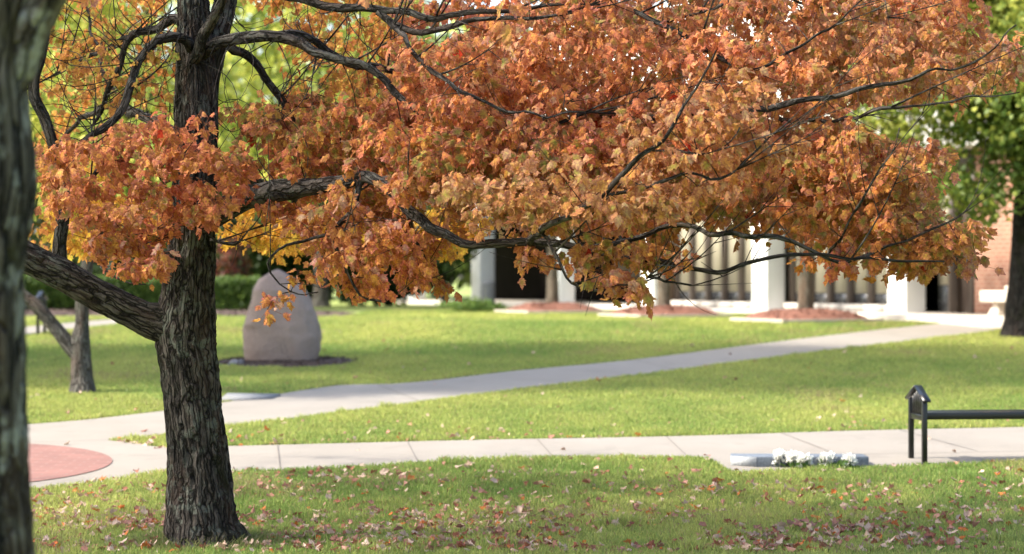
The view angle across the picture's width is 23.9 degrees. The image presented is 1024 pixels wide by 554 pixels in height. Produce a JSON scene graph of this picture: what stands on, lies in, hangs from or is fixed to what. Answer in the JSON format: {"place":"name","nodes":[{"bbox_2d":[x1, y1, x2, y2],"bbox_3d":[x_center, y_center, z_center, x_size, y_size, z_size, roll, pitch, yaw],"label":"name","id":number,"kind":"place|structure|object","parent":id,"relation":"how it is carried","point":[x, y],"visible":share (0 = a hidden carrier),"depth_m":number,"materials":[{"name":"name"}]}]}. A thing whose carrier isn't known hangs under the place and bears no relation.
{"place":"outdoors","nodes":[
{"label":"outdoors","id":0,"kind":"place"},
{"bbox_2d":[29,444,111,481],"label":"brick paving","id":1,"kind":"structure","parent":0,"point":[46,462],"depth_m":21.23,"materials":[{"name":"red brick"}]},
{"bbox_2d":[26,319,116,334],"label":"path","id":2,"kind":"structure","parent":0,"point":[30,329],"depth_m":39.76,"materials":[{"name":"concrete"}]},
{"bbox_2d":[33,0,666,278],"label":"sky","id":3,"kind":"structure","parent":0,"point":[494,2],"materials":[{"name":"white"}]},
{"bbox_2d":[29,323,993,441],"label":"path","id":4,"kind":"structure","parent":0,"point":[288,405],"depth_m":28.54,"materials":[{"name":"concrete"}]},
{"bbox_2d":[25,279,1023,553],"bbox_3d":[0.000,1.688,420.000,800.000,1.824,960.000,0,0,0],"label":"ground","id":5,"kind":"structure","parent":0,"point":[345,307],"depth_m":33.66,"materials":[{"name":"green plant"}]},
{"bbox_2d":[0,0,66,553],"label":"old tree","id":6,"kind":"object","parent":5,"relation":"on","point":[27,27],"visible":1,"depth_m":8.59,"materials":[{"name":"grey plant"}]},
{"bbox_2d":[26,291,47,334],"bbox_3d":[-8.205,0.554,37.455,1.940,0.678,0.580,0,0,3],"label":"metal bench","id":7,"kind":"object","parent":5,"relation":"on","point":[42,296],"visible":0.28,"depth_m":37.28,"materials":[{"name":"grey metal"}]},
{"bbox_2d":[29,237,106,274],"bbox_3d":[-12.042,-0.067,59.895,4.288,2.113,2.587,0,0,0],"label":"dark bush","id":8,"kind":"object","parent":5,"relation":"on","point":[75,260],"visible":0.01,"depth_m":59.61,"materials":[{"name":"green plant"}]},
{"bbox_2d":[24,23,217,393],"bbox_3d":[-4.957,-0.723,27.601,2.912,4.295,3.050,0,0,26],"label":"forked tree","id":9,"kind":"object","parent":5,"relation":"on","point":[76,346],"visible":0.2,"depth_m":27.70,"materials":[{"name":"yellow plant"}]},
{"bbox_2d":[94,225,221,275],"bbox_3d":[-9.425,-0.262,61.946,4.742,2.432,2.302,0,0,0],"label":"dark bush","id":10,"kind":"object","parent":5,"relation":"on","point":[109,268],"visible":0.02,"depth_m":61.49,"materials":[{"name":"green plant"}]},
{"bbox_2d":[41,0,296,248],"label":"shade tree","id":11,"kind":"object","parent":5,"relation":"on","point":[84,25],"visible":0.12,"depth_m":57.07,"materials":[{"name":"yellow plant"}]},
{"bbox_2d":[26,308,353,315],"bbox_3d":[-8.400,0.698,49.451,10.200,0.186,4.303,0,0,0],"label":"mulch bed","id":12,"kind":"object","parent":5,"relation":"on","point":[71,312],"visible":0.23,"depth_m":47.98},
{"bbox_2d":[24,274,259,309],"bbox_3d":[-8.884,0.321,49.859,7.427,0.909,1.659,0,0,0],"label":"hedge","id":13,"kind":"object","parent":12,"relation":"on","point":[233,292],"visible":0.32,"depth_m":49.19,"materials":[{"name":"green plant"}]},
{"bbox_2d":[162,215,303,277],"bbox_3d":[-7.431,-0.535,62.976,4.083,2.844,2.535,0,0,0],"label":"dark bush","id":14,"kind":"object","parent":5,"relation":"on","point":[259,266],"visible":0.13,"depth_m":62.45,"materials":[{"name":"green plant"}]},
{"bbox_2d":[215,225,252,278],"bbox_3d":[-6.394,-0.136,54.049,1.202,2.065,1.311,0,0,0],"label":"red shrub","id":15,"kind":"object","parent":5,"relation":"on","point":[236,268],"visible":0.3,"depth_m":53.92,"materials":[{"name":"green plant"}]},
{"bbox_2d":[222,393,279,401],"bbox_3d":[-2.929,1.354,27.107,0.610,0.075,0.760,0,0,0],"label":"ground plaque","id":16,"kind":"object","parent":5,"relation":"on","point":[247,396],"visible":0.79,"depth_m":27.05,"materials":[{"name":"grey stone"}]},
{"bbox_2d":[29,27,529,297],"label":"woods","id":17,"kind":"object","parent":5,"relation":"on","point":[465,271],"visible":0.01,"depth_m":84.67,"materials":[{"name":"green plant"}]},
{"bbox_2d":[219,355,356,366],"bbox_3d":[-2.985,1.107,32.107,1.870,0.134,1.635,0,0,0],"label":"mulch ring","id":18,"kind":"object","parent":5,"relation":"on","point":[324,360],"visible":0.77,"depth_m":31.68,"materials":[{"name":"brown soil"}]},
{"bbox_2d":[228,359,244,365],"bbox_3d":[-3.608,1.139,31.813,0.194,0.097,0.589,0,0,0],"label":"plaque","id":19,"kind":"object","parent":18,"relation":"on","point":[232,362],"visible":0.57,"depth_m":31.72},
{"bbox_2d":[243,269,321,360],"bbox_3d":[-3.053,0.536,32.170,1.048,1.279,0.810,0,0,0],"label":"boulder","id":20,"kind":"object","parent":18,"relation":"on","point":[298,336],"visible":0.88,"depth_m":31.84,"materials":[{"name":"stone"}]},
{"bbox_2d":[263,230,357,300],"bbox_3d":[-5.704,-0.360,63.887,3.701,2.584,2.806,0,0,0],"label":"dark bush","id":21,"kind":"object","parent":5,"relation":"on","point":[298,267],"visible":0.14,"depth_m":63.04,"materials":[{"name":"green plant"}]},
{"bbox_2d":[330,534,339,541],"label":"fallen leaf","id":22,"kind":"object","parent":5,"relation":"on","point":[333,538],"visible":1,"depth_m":16.58,"materials":[{"name":"brown plant"}]},
{"bbox_2d":[210,0,469,306],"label":"shade tree","id":23,"kind":"object","parent":5,"relation":"on","point":[320,298],"visible":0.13,"depth_m":61.80,"materials":[{"name":"green plant"}]},
{"bbox_2d":[330,265,421,305],"bbox_3d":[-3.584,-0.266,65.095,3.407,2.343,2.343,0,0,0],"label":"dark bush","id":24,"kind":"object","parent":5,"relation":"on","point":[392,288],"visible":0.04,"depth_m":64.59,"materials":[{"name":"green plant"}]},
{"bbox_2d":[293,19,489,135],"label":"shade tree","id":25,"kind":"object","parent":5,"relation":"on","point":[450,32],"depth_m":71.49,"materials":[{"name":"green plant"}]},
{"bbox_2d":[415,208,479,307],"bbox_3d":[-1.599,-0.645,60.009,1.696,2.863,1.577,0,0,32],"label":"evergreen shrub","id":26,"kind":"object","parent":5,"relation":"on","point":[445,267],"visible":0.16,"depth_m":59.71,"materials":[{"name":"green plant"}]},
{"bbox_2d":[434,295,505,310],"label":"shrub","id":27,"kind":"object","parent":5,"relation":"on","point":[473,304],"visible":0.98,"depth_m":52.34,"materials":[{"name":"green plant"}]},
{"bbox_2d":[465,540,474,546],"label":"fallen leaf","id":28,"kind":"object","parent":5,"relation":"on","point":[468,543],"visible":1,"depth_m":16.40,"materials":[{"name":"beige plant"}]},
{"bbox_2d":[481,280,494,302],"bbox_3d":[-0.625,0.426,63.000,0.370,0.700,0.370,0,0,0],"label":"litter bin","id":29,"kind":"object","parent":5,"relation":"on","point":[488,289],"visible":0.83,"depth_m":62.86,"materials":[{"name":"grey metal"}]},
{"bbox_2d":[24,0,1023,549],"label":"maple tree","id":30,"kind":"object","parent":5,"relation":"on","point":[500,136],"visible":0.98,"depth_m":15.77,"materials":[{"name":"orange plant"}]},
{"bbox_2d":[31,330,1023,553],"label":"fallen leaves","id":31,"kind":"object","parent":5,"relation":"on","point":[869,526],"visible":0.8,"depth_m":17.68,"materials":[{"name":"brown plant"}]},
{"bbox_2d":[494,301,612,313],"bbox_3d":[0.862,0.655,51.170,1.920,0.303,1.920,0,0,-22],"label":"mulch planter","id":32,"kind":"object","parent":5,"relation":"on","point":[547,307],"visible":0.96,"depth_m":50.59,"materials":[{"name":"brown soil"}]},
{"bbox_2d":[503,224,558,302],"bbox_3d":[0.754,-1.254,51.057,3.021,4.170,2.901,0,0,35],"label":"ornamental tree","id":33,"kind":"object","parent":32,"relation":"in","point":[552,293],"visible":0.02,"depth_m":51.10,"materials":[{"name":"beige plant"}]},
{"bbox_2d":[549,540,557,546],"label":"fallen leaf","id":34,"kind":"object","parent":5,"relation":"on","point":[554,543],"visible":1,"depth_m":16.39,"materials":[{"name":"brown plant"}]},
{"bbox_2d":[648,540,655,546],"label":"fallen leaf","id":35,"kind":"object","parent":5,"relation":"on","point":[651,543],"visible":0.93,"depth_m":16.42,"materials":[{"name":"brown plant"}]},
{"bbox_2d":[598,304,731,317],"bbox_3d":[2.902,0.652,46.170,1.920,0.309,1.920,0,0,-22],"label":"mulch planter","id":36,"kind":"object","parent":5,"relation":"on","point":[671,310],"visible":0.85,"depth_m":45.60,"materials":[{"name":"brown soil"}]},
{"bbox_2d":[639,180,701,305],"bbox_3d":[3.043,-1.241,46.313,2.870,4.144,2.764,0,0,0],"label":"ornamental tree","id":37,"kind":"object","parent":36,"relation":"in","point":[663,294],"visible":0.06,"depth_m":46.08,"materials":[{"name":"beige plant"}]},
{"bbox_2d":[397,0,1013,328],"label":"college building","id":38,"kind":"structure","parent":5,"relation":"on","point":[950,298],"depth_m":49.16,"materials":[{"name":"white paint"}]},
{"bbox_2d":[671,228,688,305],"bbox_3d":[3.796,-0.804,53.860,0.450,2.940,0.786,0,0,-22],"label":"window","id":39,"kind":"structure","parent":38,"relation":"in","point":[678,298],"depth_m":53.97,"materials":[{"name":"beige glass"}]},
{"bbox_2d":[684,220,704,306],"bbox_3d":[4.087,-0.804,53.126,0.450,2.940,0.786,0,0,-22],"label":"window","id":40,"kind":"structure","parent":38,"relation":"in","point":[695,294],"depth_m":53.23,"materials":[{"name":"beige glass"}]},
{"bbox_2d":[700,216,720,307],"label":"column","id":41,"kind":"structure","parent":38,"relation":"in","point":[712,292],"depth_m":52.50,"materials":[{"name":"white concrete"}]},
{"bbox_2d":[717,216,737,307],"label":"column","id":42,"kind":"structure","parent":38,"relation":"in","point":[729,293],"depth_m":51.82,"materials":[{"name":"white concrete"}]},
{"bbox_2d":[733,209,751,308],"bbox_3d":[4.965,-0.804,50.930,0.450,2.940,0.786,0,0,-22],"label":"window","id":43,"kind":"structure","parent":38,"relation":"in","point":[745,273],"depth_m":51.10,"materials":[{"name":"beige glass"}]},
{"bbox_2d":[784,231,798,308],"bbox_3d":[5.798,-0.804,48.843,0.450,2.940,0.786,0,0,-22],"label":"window","id":44,"kind":"structure","parent":38,"relation":"in","point":[792,277],"depth_m":49.06,"materials":[{"name":"beige glass"}]},
{"bbox_2d":[812,238,825,308],"bbox_3d":[6.091,-0.804,48.111,0.450,2.940,0.786,0,0,-22],"label":"window","id":45,"kind":"structure","parent":38,"relation":"in","point":[819,289],"depth_m":48.13,"materials":[{"name":"beige glass"}]},
{"bbox_2d":[822,229,845,309],"bbox_3d":[6.384,-0.804,47.380,0.450,2.940,0.786,0,0,-22],"label":"window","id":46,"kind":"structure","parent":38,"relation":"in","point":[834,298],"depth_m":47.47,"materials":[{"name":"beige glass"}]},
{"bbox_2d":[842,253,866,311],"bbox_3d":[6.678,-0.804,46.649,0.450,2.940,0.786,0,0,-22],"label":"window","id":47,"kind":"structure","parent":38,"relation":"in","point":[855,301],"depth_m":46.69,"materials":[{"name":"beige glass"}]},
{"bbox_2d":[863,256,886,311],"bbox_3d":[6.969,-0.804,45.915,0.450,2.940,0.786,0,0,-22],"label":"window","id":48,"kind":"structure","parent":38,"relation":"in","point":[877,291],"depth_m":45.99,"materials":[{"name":"beige glass"}]},
{"bbox_2d":[944,148,974,313],"bbox_3d":[8.028,-0.814,43.471,0.400,2.920,1.580,0,0,-22],"label":"door","id":49,"kind":"structure","parent":38,"relation":"in","point":[961,295],"depth_m":43.53,"materials":[{"name":"brown metal"}]},
{"bbox_2d":[980,286,1007,315],"bbox_3d":[8.366,0.396,40.146,0.560,0.500,1.350,0,0,-22],"label":"concrete bench","id":50,"kind":"object","parent":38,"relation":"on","point":[997,298],"visible":0.49,"depth_m":40.35,"materials":[{"name":"concrete"}]},
{"bbox_2d":[727,538,734,545],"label":"fallen leaf","id":51,"kind":"object","parent":5,"relation":"on","point":[730,542],"visible":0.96,"depth_m":16.45,"materials":[{"name":"brown plant"}]},
{"bbox_2d":[771,448,788,465],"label":"flower clump","id":52,"kind":"object","parent":5,"relation":"on","point":[778,454],"visible":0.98,"depth_m":20.89,"materials":[{"name":"white plant"}]},
{"bbox_2d":[730,307,883,322],"bbox_3d":[5.002,0.657,41.170,1.920,0.299,1.920,0,0,-22],"label":"mulch planter","id":53,"kind":"object","parent":5,"relation":"on","point":[805,315],"visible":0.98,"depth_m":40.60,"materials":[{"name":"brown soil"}]},
{"bbox_2d":[742,88,888,308],"bbox_3d":[5.135,-1.291,41.351,3.138,4.243,2.682,0,0,28],"label":"ornamental tree","id":54,"kind":"object","parent":53,"relation":"in","point":[805,293],"visible":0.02,"depth_m":41.09,"materials":[{"name":"beige plant"}]},
{"bbox_2d":[837,452,859,468],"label":"flower clump","id":55,"kind":"object","parent":5,"relation":"on","point":[849,459],"visible":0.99,"depth_m":20.75,"materials":[{"name":"white plant"}]},
{"bbox_2d":[800,0,1023,337],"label":"leafy tree","id":56,"kind":"object","parent":5,"relation":"on","point":[1001,128],"visible":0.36,"depth_m":36.10,"materials":[{"name":"green plant"}]},
{"bbox_2d":[922,541,930,546],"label":"fallen leaf","id":57,"kind":"object","parent":5,"relation":"on","point":[926,543],"visible":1,"depth_m":16.40,"materials":[{"name":"brown plant"}]},
{"bbox_2d":[946,535,955,545],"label":"fallen leaf","id":58,"kind":"object","parent":5,"relation":"on","point":[950,540],"visible":1,"depth_m":16.51,"materials":[{"name":"brown plant"}]},
{"bbox_2d":[29,427,1023,488],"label":"path","id":59,"kind":"structure","parent":0,"point":[879,446],"depth_m":22.26,"materials":[{"name":"concrete"}]},
{"bbox_2d":[277,445,280,467],"bbox_3d":[-2.086,1.603,21.633,0.011,0.081,1.793,0,0,-6],"label":"path joint","id":60,"kind":"object","parent":59,"relation":"on","point":[278,456],"visible":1,"depth_m":21.57,"materials":[{"name":"grey concrete"}]},
{"bbox_2d":[781,449,799,467],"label":"flower clump","id":61,"kind":"object","parent":59,"relation":"on","point":[791,456],"visible":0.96,"depth_m":20.81,"materials":[{"name":"white plant"}]},
{"bbox_2d":[730,453,868,466],"bbox_3d":[2.494,1.600,21.081,1.189,0.095,0.403,0,0,0],"label":"granite marker","id":62,"kind":"object","parent":59,"relation":"on","point":[752,460],"visible":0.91,"depth_m":20.92,"materials":[{"name":"grey stone"}]},
{"bbox_2d":[790,452,813,468],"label":"flower clump","id":63,"kind":"object","parent":59,"relation":"on","point":[803,460],"visible":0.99,"depth_m":20.68,"materials":[{"name":"white plant"}]},
{"bbox_2d":[816,451,837,466],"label":"flower clump","id":64,"kind":"object","parent":59,"relation":"on","point":[825,458],"visible":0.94,"depth_m":20.86,"materials":[{"name":"white plant"}]},
{"bbox_2d":[905,385,1023,463],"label":"metal bench","id":65,"kind":"object","parent":59,"relation":"on","point":[917,397],"visible":1,"depth_m":21.19,"materials":[{"name":"black metal"}]}
]}

